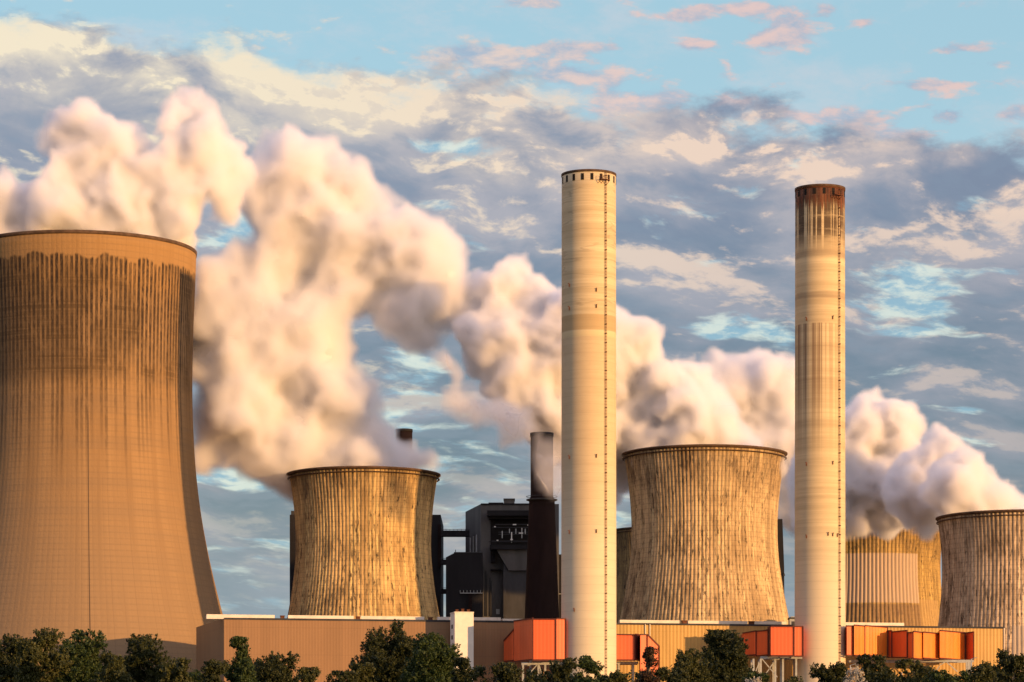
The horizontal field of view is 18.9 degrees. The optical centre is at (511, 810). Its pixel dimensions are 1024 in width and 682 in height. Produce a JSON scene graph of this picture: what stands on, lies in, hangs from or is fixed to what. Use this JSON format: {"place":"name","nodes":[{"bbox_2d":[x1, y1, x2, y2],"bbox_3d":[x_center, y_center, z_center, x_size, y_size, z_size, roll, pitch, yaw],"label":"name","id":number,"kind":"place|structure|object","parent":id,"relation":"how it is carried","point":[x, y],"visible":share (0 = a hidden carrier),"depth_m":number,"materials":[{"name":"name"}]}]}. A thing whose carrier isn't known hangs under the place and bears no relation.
{"place":"outdoors","nodes":[
{"label":"outdoors","id":0,"kind":"place"},
{"bbox_2d":[0,113,191,242],"bbox_3d":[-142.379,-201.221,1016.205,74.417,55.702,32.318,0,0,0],"label":"steam plume","id":1,"kind":"object","parent":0,"point":[108,188],"visible":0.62,"depth_m":1009.30,"materials":[{"name":"white"}]},
{"bbox_2d":[0,230,222,672],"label":"cooling tower","id":2,"kind":"structure","parent":0,"point":[101,527],"depth_m":979.43,"materials":[{"name":"concrete"}]},
{"bbox_2d":[286,466,440,619],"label":"cooling tower","id":3,"kind":"structure","parent":0,"point":[363,540],"depth_m":1008.09,"materials":[{"name":"concrete"}]},
{"bbox_2d":[199,151,455,473],"bbox_3d":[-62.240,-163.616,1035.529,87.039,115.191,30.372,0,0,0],"label":"steam plume","id":4,"kind":"object","parent":3,"relation":"on","point":[257,352],"visible":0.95,"depth_m":1027.99,"materials":[{"name":"white"}]},
{"bbox_2d":[465,498,558,618],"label":"boiler house","id":5,"kind":"structure","parent":0,"point":[498,537],"depth_m":1224.70,"materials":[{"name":"metal"}]},
{"bbox_2d":[0,0,1023,617],"label":"sky","id":6,"kind":"structure","parent":0,"point":[461,122],"materials":[{"name":"blue"}]},
{"bbox_2d":[559,554,560,617],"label":"boiler house","id":7,"kind":"structure","parent":0,"point":[559,585],"depth_m":1260.00,"materials":[{"name":"metal"}]},
{"bbox_2d":[466,280,741,457],"bbox_3d":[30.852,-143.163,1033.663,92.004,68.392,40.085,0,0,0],"label":"steam plume","id":8,"kind":"object","parent":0,"point":[667,407],"visible":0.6,"depth_m":1023.73,"materials":[{"name":"white"}]},
{"bbox_2d":[711,358,854,519],"bbox_3d":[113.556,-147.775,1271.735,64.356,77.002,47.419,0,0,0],"label":"steam plume","id":9,"kind":"object","parent":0,"point":[760,411],"visible":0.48,"depth_m":1257.85,"materials":[{"name":"white"}]},
{"bbox_2d":[616,620,1004,681],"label":"boiler hall","id":10,"kind":"structure","parent":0,"point":[670,637],"depth_m":933.55,"materials":[{"name":"metal"}]},
{"bbox_2d":[845,520,940,625],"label":"cooling tower","id":11,"kind":"structure","parent":0,"point":[892,572],"depth_m":1258.12,"materials":[{"name":"concrete"}]},
{"bbox_2d":[845,407,1004,527],"bbox_3d":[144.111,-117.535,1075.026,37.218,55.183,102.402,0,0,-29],"label":"steam plume","id":12,"kind":"object","parent":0,"point":[890,477],"visible":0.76,"depth_m":1096.73,"materials":[{"name":"white"}]},
{"bbox_2d":[935,509,1023,672],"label":"cooling tower","id":13,"kind":"structure","parent":0,"point":[982,553],"depth_m":1007.50,"materials":[{"name":"concrete"}]},
{"label":"works yard","id":14,"kind":"structure","parent":0,"visible":0},
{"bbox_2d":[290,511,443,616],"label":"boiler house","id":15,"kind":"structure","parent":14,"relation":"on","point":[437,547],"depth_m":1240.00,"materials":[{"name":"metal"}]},
{"bbox_2d":[441,558,445,564],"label":"conveyor bridge","id":16,"kind":"structure","parent":15,"relation":"attached to","point":[443,561],"depth_m":1234.00,"materials":[{"name":"metal"}]},
{"bbox_2d":[441,529,469,536],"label":"conveyor bridge","id":17,"kind":"structure","parent":15,"relation":"attached to","point":[455,532],"depth_m":1234.00,"materials":[{"name":"metal"}]},
{"bbox_2d":[196,614,560,681],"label":"turbine hall","id":18,"kind":"structure","parent":14,"relation":"on","point":[328,645],"depth_m":911.08,"materials":[{"name":"concrete"}]},
{"bbox_2d":[395,428,412,467],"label":"boiler stack","id":19,"kind":"object","parent":14,"relation":"on","point":[403,447],"visible":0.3,"depth_m":1282.60,"materials":[{"name":"grey metal"}]},
{"bbox_2d":[450,609,473,681],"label":"stair tower","id":20,"kind":"structure","parent":14,"relation":"on","point":[462,627],"depth_m":908.62,"materials":[{"name":"concrete"}]},
{"bbox_2d":[446,550,482,616],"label":"bunker block","id":21,"kind":"structure","parent":14,"relation":"on","point":[464,580],"depth_m":1205.00,"materials":[{"name":"metal"}]},
{"bbox_2d":[503,618,565,680],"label":"flue duct","id":22,"kind":"object","parent":14,"relation":"on","point":[533,639],"visible":0.83,"depth_m":894.19,"materials":[{"name":"metal"}]},
{"bbox_2d":[525,432,558,618],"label":"boiler stack","id":23,"kind":"object","parent":14,"relation":"on","point":[541,599],"visible":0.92,"depth_m":982.68,"materials":[{"name":"black metal"}]},
{"bbox_2d":[561,169,615,679],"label":"chimney","id":24,"kind":"object","parent":14,"relation":"on","point":[588,497],"visible":0.98,"depth_m":893.02,"materials":[{"name":"concrete"}]},
{"bbox_2d":[616,634,659,680],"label":"flue duct","id":25,"kind":"object","parent":14,"relation":"on","point":[630,648],"visible":0.78,"depth_m":901.71,"materials":[{"name":"metal"}]},
{"bbox_2d":[620,444,788,624],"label":"cooling tower","id":26,"kind":"structure","parent":14,"relation":"on","point":[704,536],"depth_m":1006.27,"materials":[{"name":"concrete"}]},
{"bbox_2d":[741,626,803,681],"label":"flue duct","id":27,"kind":"object","parent":14,"relation":"on","point":[775,643],"visible":0.97,"depth_m":912.63,"materials":[{"name":"metal"}]},
{"bbox_2d":[778,519,784,589],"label":"boiler house","id":28,"kind":"structure","parent":14,"relation":"on","point":[780,543],"depth_m":1200.00,"materials":[{"name":"metal"}]},
{"bbox_2d":[787,616,794,624],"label":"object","id":29,"kind":"structure","parent":14,"relation":"on","point":[791,620],"depth_m":1000.00,"materials":[{"name":"metal"}]},
{"bbox_2d":[795,184,845,681],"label":"chimney","id":30,"kind":"object","parent":14,"relation":"on","point":[820,606],"visible":0.98,"depth_m":913.00,"materials":[{"name":"concrete"}]},
{"bbox_2d":[845,624,973,671],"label":"flue duct","id":31,"kind":"object","parent":14,"relation":"on","point":[950,646],"visible":0.91,"depth_m":923.73,"materials":[{"name":"metal"}]},
{"label":"ground","id":32,"kind":"structure","parent":0,"visible":0},
{"bbox_2d":[0,633,24,681],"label":"broadleaf tree","id":33,"kind":"object","parent":32,"relation":"on","point":[8,655],"visible":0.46,"depth_m":238.57,"materials":[{"name":"green plant"}]},
{"bbox_2d":[12,627,73,681],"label":"broadleaf tree","id":34,"kind":"object","parent":32,"relation":"on","point":[41,660],"visible":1,"depth_m":231.66,"materials":[{"name":"green plant"}]},
{"bbox_2d":[55,629,107,681],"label":"broadleaf tree","id":35,"kind":"object","parent":32,"relation":"on","point":[84,657],"visible":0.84,"depth_m":239.04,"materials":[{"name":"green plant"}]},
{"bbox_2d":[89,650,135,681],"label":"broadleaf tree","id":36,"kind":"object","parent":32,"relation":"on","point":[112,671],"visible":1,"depth_m":224.27,"materials":[{"name":"green plant"}]},
{"bbox_2d":[124,633,183,681],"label":"broadleaf tree","id":37,"kind":"object","parent":32,"relation":"on","point":[143,656],"visible":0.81,"depth_m":239.40,"materials":[{"name":"green plant"}]},
{"bbox_2d":[158,657,195,681],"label":"bush","id":38,"kind":"object","parent":32,"relation":"on","point":[178,673],"visible":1,"depth_m":224.65,"materials":[{"name":"green plant"}]},
{"bbox_2d":[187,669,203,681],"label":"bush","id":39,"kind":"object","parent":32,"relation":"on","point":[193,674],"visible":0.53,"depth_m":256.74,"materials":[{"name":"green plant"}]},
{"bbox_2d":[197,658,230,681],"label":"bush","id":40,"kind":"object","parent":32,"relation":"on","point":[213,669],"visible":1,"depth_m":217.85,"materials":[{"name":"green plant"}]},
{"bbox_2d":[222,635,259,681],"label":"broadleaf tree","id":41,"kind":"object","parent":32,"relation":"on","point":[242,667],"visible":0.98,"depth_m":231.81,"materials":[{"name":"green plant"}]},
{"bbox_2d":[253,650,299,681],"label":"broadleaf tree","id":42,"kind":"object","parent":32,"relation":"on","point":[273,668],"visible":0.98,"depth_m":238.70,"materials":[{"name":"green plant"}]},
{"bbox_2d":[295,667,320,681],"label":"bush","id":43,"kind":"object","parent":32,"relation":"on","point":[308,674],"visible":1,"depth_m":218.15,"materials":[{"name":"green plant"}]},
{"bbox_2d":[324,670,360,681],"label":"bush","id":44,"kind":"object","parent":32,"relation":"on","point":[347,676],"visible":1,"depth_m":224.46,"materials":[{"name":"green plant"}]},
{"bbox_2d":[349,662,375,681],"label":"bush","id":45,"kind":"object","parent":32,"relation":"on","point":[368,670],"visible":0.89,"depth_m":256.82,"materials":[{"name":"green plant"}]},
{"bbox_2d":[345,619,416,681],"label":"broadleaf tree","id":46,"kind":"object","parent":32,"relation":"on","point":[386,656],"visible":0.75,"depth_m":264.71,"materials":[{"name":"green plant"}]},
{"bbox_2d":[397,631,462,681],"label":"broadleaf tree","id":47,"kind":"object","parent":32,"relation":"on","point":[431,657],"visible":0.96,"depth_m":256.02,"materials":[{"name":"green plant"}]},
{"bbox_2d":[450,656,478,681],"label":"bush","id":48,"kind":"object","parent":32,"relation":"on","point":[462,664],"visible":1,"depth_m":224.65,"materials":[{"name":"green plant"}]},
{"bbox_2d":[472,661,523,681],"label":"bush","id":49,"kind":"object","parent":32,"relation":"on","point":[506,672],"visible":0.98,"depth_m":231.83,"materials":[{"name":"green plant"}]},
{"bbox_2d":[523,668,551,681],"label":"bush","id":50,"kind":"object","parent":32,"relation":"on","point":[532,676],"visible":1,"depth_m":224.99,"materials":[{"name":"green plant"}]},
{"bbox_2d":[549,657,583,681],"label":"bush","id":51,"kind":"object","parent":32,"relation":"on","point":[563,671],"visible":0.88,"depth_m":224.69,"materials":[{"name":"green plant"}]},
{"bbox_2d":[569,655,604,681],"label":"bush","id":52,"kind":"object","parent":32,"relation":"on","point":[588,664],"visible":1,"depth_m":217.89,"materials":[{"name":"green plant"}]},
{"bbox_2d":[595,674,608,681],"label":"bush","id":53,"kind":"object","parent":32,"relation":"on","point":[605,676],"visible":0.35,"depth_m":265.93,"materials":[{"name":"green plant"}]},
{"bbox_2d":[601,669,632,681],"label":"bush","id":54,"kind":"object","parent":32,"relation":"on","point":[617,676],"visible":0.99,"depth_m":224.59,"materials":[{"name":"green plant"}]},
{"bbox_2d":[616,527,631,622],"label":"cooling tower","id":55,"kind":"structure","parent":32,"relation":"on","point":[623,544],"depth_m":1424.76,"materials":[{"name":"concrete"}]},
{"bbox_2d":[633,646,659,681],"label":"sapling","id":56,"kind":"object","parent":32,"relation":"on","point":[648,656],"visible":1,"depth_m":217.94,"materials":[{"name":"brown plant"}]},
{"bbox_2d":[634,671,661,681],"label":"bush","id":57,"kind":"object","parent":32,"relation":"on","point":[637,676],"visible":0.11,"depth_m":266.81,"materials":[{"name":"green plant"}]},
{"bbox_2d":[653,665,689,681],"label":"bush","id":58,"kind":"object","parent":32,"relation":"on","point":[672,675],"visible":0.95,"depth_m":231.66,"materials":[{"name":"green plant"}]},
{"bbox_2d":[671,648,713,681],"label":"broadleaf tree","id":59,"kind":"object","parent":32,"relation":"on","point":[690,664],"visible":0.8,"depth_m":247.66,"materials":[{"name":"green plant"}]},
{"bbox_2d":[700,629,750,681],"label":"broadleaf tree","id":60,"kind":"object","parent":32,"relation":"on","point":[724,654],"visible":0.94,"depth_m":255.58,"materials":[{"name":"green plant"}]},
{"bbox_2d":[745,676,761,681],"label":"blossom bush","id":61,"kind":"object","parent":32,"relation":"on","point":[757,679],"visible":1,"depth_m":211.53,"materials":[{"name":"white plant"}]},
{"bbox_2d":[739,672,770,681],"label":"bush","id":62,"kind":"object","parent":32,"relation":"on","point":[763,676],"visible":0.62,"depth_m":224.40,"materials":[{"name":"green plant"}]},
{"bbox_2d":[784,676,803,681],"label":"bush","id":63,"kind":"object","parent":32,"relation":"on","point":[793,679],"visible":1,"depth_m":217.79,"materials":[{"name":"green plant"}]},
{"bbox_2d":[809,661,850,681],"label":"bush","id":64,"kind":"object","parent":32,"relation":"on","point":[836,672],"visible":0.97,"depth_m":231.80,"materials":[{"name":"green plant"}]},
{"bbox_2d":[842,667,864,681],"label":"blossom bush","id":65,"kind":"object","parent":32,"relation":"on","point":[856,673],"visible":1,"depth_m":218.30,"materials":[{"name":"white plant"}]},
{"bbox_2d":[855,653,903,681],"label":"bush","id":66,"kind":"object","parent":32,"relation":"on","point":[875,672],"visible":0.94,"depth_m":231.62,"materials":[{"name":"green plant"}]},
{"bbox_2d":[883,666,903,679],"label":"bush","id":67,"kind":"object","parent":32,"relation":"on","point":[894,674],"visible":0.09,"depth_m":266.29,"materials":[{"name":"green plant"}]},
{"bbox_2d":[895,658,947,681],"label":"bush","id":68,"kind":"object","parent":32,"relation":"on","point":[918,670],"visible":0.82,"depth_m":239.55,"materials":[{"name":"green plant"}]},
{"bbox_2d":[922,669,958,681],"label":"bush","id":69,"kind":"object","parent":32,"relation":"on","point":[937,675],"visible":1,"depth_m":224.79,"materials":[{"name":"green plant"}]},
{"bbox_2d":[955,669,971,681],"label":"bush","id":70,"kind":"object","parent":32,"relation":"on","point":[963,675],"visible":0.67,"depth_m":266.38,"materials":[{"name":"green plant"}]},
{"bbox_2d":[966,660,996,681],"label":"bush","id":71,"kind":"object","parent":32,"relation":"on","point":[982,672],"visible":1,"depth_m":224.62,"materials":[{"name":"green plant"}]},
{"bbox_2d":[988,664,1003,681],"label":"bush","id":72,"kind":"object","parent":32,"relation":"on","point":[993,667],"visible":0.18,"depth_m":266.59,"materials":[{"name":"green plant"}]},
{"bbox_2d":[991,648,1023,681],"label":"broadleaf tree","id":73,"kind":"object","parent":32,"relation":"on","point":[1012,664],"visible":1,"depth_m":231.99,"materials":[{"name":"green plant"}]}
]}

